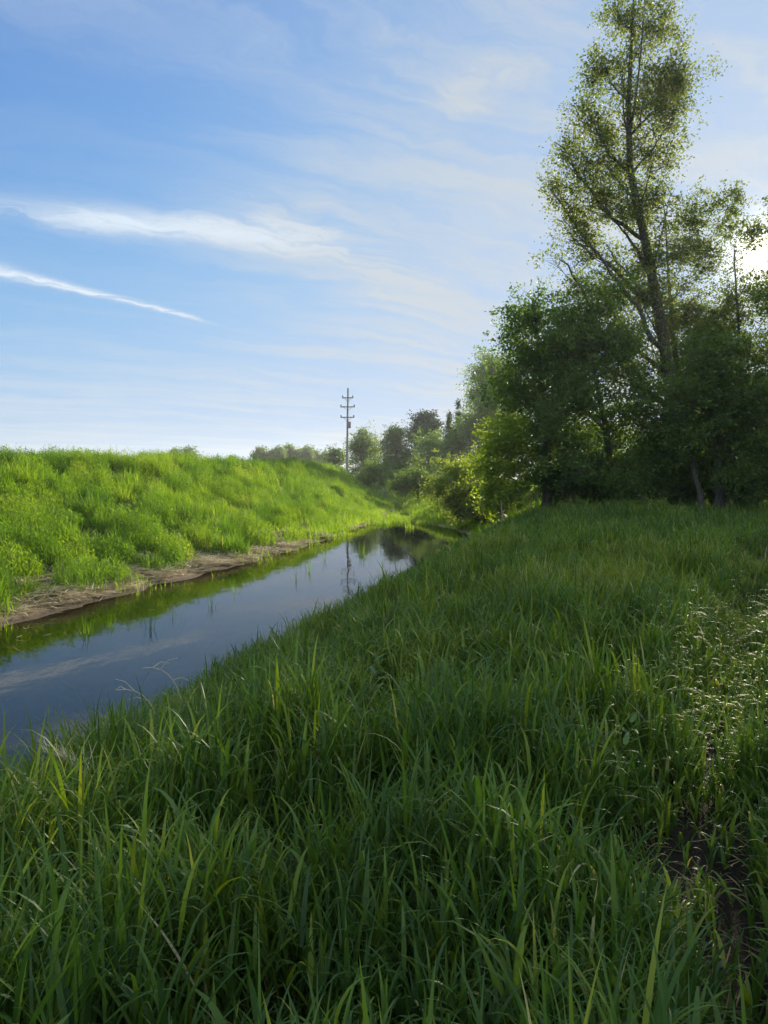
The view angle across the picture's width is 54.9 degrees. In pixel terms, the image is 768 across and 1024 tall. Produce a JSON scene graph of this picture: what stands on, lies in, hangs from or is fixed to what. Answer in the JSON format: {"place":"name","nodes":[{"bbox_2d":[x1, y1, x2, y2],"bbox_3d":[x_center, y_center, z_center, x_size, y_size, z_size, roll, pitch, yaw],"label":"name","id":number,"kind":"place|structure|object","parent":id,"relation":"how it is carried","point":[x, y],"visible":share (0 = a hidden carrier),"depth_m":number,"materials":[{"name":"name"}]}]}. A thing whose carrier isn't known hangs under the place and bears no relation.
{"place":"outdoors","nodes":[
{"label":"outdoors","id":0,"kind":"place"},
{"bbox_2d":[36,734,96,783],"bbox_3d":[-1.563,1.501,3.767,0.361,0.780,0.352,0,3,0],"label":"grass plume","id":1,"kind":"object","parent":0,"point":[60,753],"depth_m":3.71,"materials":[{"name":"plant"}]},
{"bbox_2d":[0,502,468,779],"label":"water","id":2,"kind":"structure","parent":0,"point":[39,670],"depth_m":15.00,"materials":[{"name":"blue liquid"}]},
{"bbox_2d":[77,612,95,634],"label":"reed tuft","id":3,"kind":"object","parent":2,"relation":"in","point":[88,629],"visible":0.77,"depth_m":14.28,"materials":[{"name":"green plant"}]},
{"bbox_2d":[143,609,157,628],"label":"reed tuft","id":4,"kind":"object","parent":2,"relation":"in","point":[150,624],"visible":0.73,"depth_m":14.84,"materials":[{"name":"green plant"}]},
{"bbox_2d":[0,464,767,1023],"bbox_3d":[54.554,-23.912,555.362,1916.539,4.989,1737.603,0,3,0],"label":"ground","id":5,"kind":"structure","parent":0,"point":[738,872],"depth_m":3.44,"materials":[{"name":"brown soil"}]},
{"bbox_2d":[116,679,155,715],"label":"dry stem","id":6,"kind":"object","parent":5,"relation":"on","point":[134,691],"visible":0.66,"depth_m":6.31,"materials":[{"name":"plant"}]},
{"bbox_2d":[147,658,188,706],"bbox_3d":[-1.978,1.744,6.734,0.397,0.867,0.099,0,3,-3],"label":"dry stem","id":7,"kind":"object","parent":5,"relation":"on","point":[168,674],"visible":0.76,"depth_m":6.73,"materials":[{"name":"plant"}]},
{"bbox_2d":[167,446,185,454],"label":"distant tree","id":8,"kind":"object","parent":5,"relation":"on","point":[173,449],"visible":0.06,"depth_m":264.59,"materials":[{"name":"green plant"}]},
{"bbox_2d":[181,445,197,458],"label":"distant tree","id":9,"kind":"object","parent":5,"relation":"on","point":[189,449],"visible":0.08,"depth_m":272.99,"materials":[{"name":"green plant"}]},
{"bbox_2d":[248,445,271,461],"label":"distant tree","id":10,"kind":"object","parent":5,"relation":"on","point":[258,451],"visible":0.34,"depth_m":267.76,"materials":[{"name":"green plant"}]},
{"bbox_2d":[264,448,272,458],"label":"distant tree","id":11,"kind":"object","parent":5,"relation":"on","point":[268,454],"visible":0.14,"depth_m":267.48,"materials":[{"name":"green plant"}]},
{"bbox_2d":[266,444,287,462],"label":"distant tree","id":12,"kind":"object","parent":5,"relation":"on","point":[277,451],"visible":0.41,"depth_m":264.06,"materials":[{"name":"green plant"}]},
{"bbox_2d":[0,443,575,631],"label":"levee grass","id":13,"kind":"structure","parent":5,"relation":"on","point":[320,506],"depth_m":30.22,"materials":[{"name":"green plant"}]},
{"bbox_2d":[280,442,297,458],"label":"distant tree","id":14,"kind":"object","parent":5,"relation":"on","point":[290,448],"visible":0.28,"depth_m":273.22,"materials":[{"name":"green plant"}]},
{"bbox_2d":[292,447,302,457],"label":"distant tree","id":15,"kind":"object","parent":5,"relation":"on","point":[298,454],"visible":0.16,"depth_m":274.11,"materials":[{"name":"green plant"}]},
{"bbox_2d":[297,444,316,462],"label":"distant tree","id":16,"kind":"object","parent":5,"relation":"on","point":[307,451],"visible":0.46,"depth_m":267.42,"materials":[{"name":"green plant"}]},
{"bbox_2d":[314,448,323,462],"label":"distant tree","id":17,"kind":"object","parent":5,"relation":"on","point":[318,456],"visible":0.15,"depth_m":273.16,"materials":[{"name":"green plant"}]},
{"bbox_2d":[320,450,327,462],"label":"distant tree","id":18,"kind":"object","parent":5,"relation":"on","point":[324,452],"visible":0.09,"depth_m":277.14,"materials":[{"name":"green plant"}]},
{"bbox_2d":[320,443,352,472],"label":"round tree","id":19,"kind":"object","parent":5,"relation":"on","point":[336,456],"visible":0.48,"depth_m":156.62,"materials":[{"name":"green plant"}]},
{"bbox_2d":[340,388,354,473],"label":"power pole","id":20,"kind":"object","parent":5,"relation":"on","point":[348,425],"visible":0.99,"depth_m":137.17,"materials":[{"name":"grey wood"}]},
{"bbox_2d":[341,420,380,483],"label":"pale round tree","id":21,"kind":"object","parent":5,"relation":"on","point":[360,445],"visible":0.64,"depth_m":148.87,"materials":[{"name":"green plant"}]},
{"bbox_2d":[351,459,399,487],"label":"levee shrub","id":22,"kind":"object","parent":5,"relation":"on","point":[379,474],"visible":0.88,"depth_m":117.16,"materials":[{"name":"green plant"}]},
{"bbox_2d":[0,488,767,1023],"bbox_3d":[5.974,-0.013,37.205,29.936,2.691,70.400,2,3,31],"label":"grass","id":23,"kind":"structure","parent":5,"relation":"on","point":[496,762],"depth_m":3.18,"materials":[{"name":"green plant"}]},
{"bbox_2d":[0,509,767,1023],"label":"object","id":24,"kind":"structure","parent":5,"relation":"on","point":[222,559],"depth_m":18.86,"materials":[{"name":"brown soil"}]},
{"bbox_2d":[39,538,737,1023],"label":"weeds","id":25,"kind":"object","parent":5,"relation":"on","point":[625,738],"visible":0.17,"depth_m":5.04,"materials":[{"name":"green plant"}]},
{"bbox_2d":[360,419,422,476],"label":"feathery tree","id":26,"kind":"object","parent":5,"relation":"on","point":[394,435],"visible":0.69,"depth_m":140.48,"materials":[{"name":"green plant"}]},
{"bbox_2d":[383,458,440,500],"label":"bank shrub","id":27,"kind":"object","parent":5,"relation":"on","point":[408,485],"visible":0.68,"depth_m":73.53,"materials":[{"name":"green plant"}]},
{"bbox_2d":[405,409,443,459],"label":"round tree","id":28,"kind":"object","parent":5,"relation":"on","point":[424,418],"visible":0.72,"depth_m":148.21,"materials":[{"name":"green plant"}]},
{"bbox_2d":[401,426,452,482],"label":"creekside tree","id":29,"kind":"object","parent":5,"relation":"on","point":[424,454],"visible":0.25,"depth_m":134.66,"materials":[{"name":"green plant"}]},
{"bbox_2d":[437,411,453,476],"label":"spruce tree","id":30,"kind":"object","parent":5,"relation":"on","point":[448,421],"visible":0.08,"depth_m":129.18,"materials":[{"name":"green plant"}]},
{"bbox_2d":[416,448,491,528],"bbox_3d":[4.585,-1.325,41.739,5.563,4.606,4.094,0,3,0],"label":"willow shrub","id":31,"kind":"object","parent":5,"relation":"on","point":[456,502],"visible":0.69,"depth_m":41.52,"materials":[{"name":"green plant"}]},
{"bbox_2d":[422,407,492,483],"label":"dull tree","id":32,"kind":"object","parent":5,"relation":"on","point":[455,446],"visible":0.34,"depth_m":120.77,"materials":[{"name":"green plant"}]},
{"bbox_2d":[453,398,463,482],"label":"spruce tree","id":33,"kind":"object","parent":5,"relation":"on","point":[458,414],"visible":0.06,"depth_m":127.16,"materials":[{"name":"green plant"}]},
{"bbox_2d":[453,345,523,460],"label":"rounded tree","id":34,"kind":"object","parent":5,"relation":"on","point":[481,371],"visible":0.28,"depth_m":116.34,"materials":[{"name":"green plant"}]},
{"bbox_2d":[454,409,546,522],"bbox_3d":[5.312,-1.881,34.002,4.252,5.647,3.282,0,3,0],"label":"yellow sapling","id":35,"kind":"object","parent":5,"relation":"on","point":[502,450],"visible":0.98,"depth_m":33.48,"materials":[{"name":"green plant"}]},
{"bbox_2d":[467,273,614,507],"bbox_3d":[7.756,-5.291,34.556,7.096,11.276,6.452,1,3,23],"label":"green maple","id":36,"kind":"object","parent":5,"relation":"on","point":[525,363],"visible":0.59,"depth_m":34.10,"materials":[{"name":"green plant"}]},
{"bbox_2d":[519,451,602,508],"bbox_3d":[9.271,-1.534,36.155,5.490,3.506,3.667,0,3,0],"label":"understory shrub","id":37,"kind":"object","parent":5,"relation":"on","point":[566,500],"visible":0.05,"depth_m":35.97,"materials":[{"name":"green plant"}]},
{"bbox_2d":[552,417,633,500],"bbox_3d":[13.845,-3.139,46.583,6.924,6.368,4.497,0,3,0],"label":"understory shrub","id":38,"kind":"object","parent":5,"relation":"on","point":[602,439],"visible":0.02,"depth_m":45.95,"materials":[{"name":"green plant"}]},
{"bbox_2d":[555,435,635,506],"bbox_3d":[10.357,-1.710,34.203,4.154,3.826,3.975,2,3,37],"label":"understory shrub","id":39,"kind":"object","parent":5,"relation":"on","point":[594,495],"visible":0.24,"depth_m":33.71,"materials":[{"name":"green plant"}]},
{"bbox_2d":[513,264,700,504],"bbox_3d":[10.268,-5.276,33.055,8.724,11.294,6.002,0,3,0],"label":"box elder tree","id":40,"kind":"object","parent":5,"relation":"on","point":[580,395],"visible":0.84,"depth_m":32.41,"materials":[{"name":"green plant"}]},
{"bbox_2d":[527,0,730,506],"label":"cottonwood tree","id":41,"kind":"object","parent":5,"relation":"on","point":[652,296],"visible":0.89,"depth_m":34.95,"materials":[{"name":"green plant"}]},
{"bbox_2d":[588,436,696,507],"bbox_3d":[11.240,-1.498,31.848,4.370,3.561,3.846,0,3,0],"label":"understory shrub","id":42,"kind":"object","parent":5,"relation":"on","point":[647,476],"visible":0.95,"depth_m":31.56,"materials":[{"name":"green plant"}]},
{"bbox_2d":[644,447,704,504],"bbox_3d":[13.395,-2.087,34.787,4.875,4.446,3.691,1,3,23],"label":"understory shrub","id":43,"kind":"object","parent":5,"relation":"on","point":[674,497],"visible":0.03,"depth_m":34.67,"materials":[{"name":"green plant"}]},
{"bbox_2d":[630,170,759,506],"bbox_3d":[15.745,-8.546,37.866,6.664,17.219,5.414,1,3,29],"label":"slender tree","id":44,"kind":"object","parent":5,"relation":"on","point":[690,221],"visible":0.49,"depth_m":37.08,"materials":[{"name":"green plant"}]},
{"bbox_2d":[626,319,767,510],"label":"shade tree","id":45,"kind":"object","parent":5,"relation":"on","point":[705,371],"visible":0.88,"depth_m":30.27,"materials":[{"name":"green plant"}]},
{"bbox_2d":[670,429,736,507],"bbox_3d":[14.865,-2.005,32.937,4.627,4.318,3.599,-1,3,-27],"label":"understory shrub","id":46,"kind":"object","parent":5,"relation":"on","point":[709,495],"visible":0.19,"depth_m":32.59,"materials":[{"name":"green plant"}]},
{"bbox_2d":[666,195,767,507],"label":"sunlit tree","id":47,"kind":"object","parent":5,"relation":"on","point":[735,296],"visible":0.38,"depth_m":33.43,"materials":[{"name":"green plant"}]},
{"bbox_2d":[701,414,767,513],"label":"understory shrub","id":48,"kind":"object","parent":5,"relation":"on","point":[746,490],"visible":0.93,"depth_m":29.49,"materials":[{"name":"green plant"}]},
{"bbox_2d":[729,248,767,438],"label":"grove tree","id":49,"kind":"object","parent":5,"relation":"on","point":[762,293],"visible":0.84,"depth_m":30.85,"materials":[{"name":"green plant"}]},
{"bbox_2d":[0,0,767,479],"label":"sky","id":50,"kind":"structure","parent":0,"point":[221,221],"materials":[{"name":"blue"}]}
]}

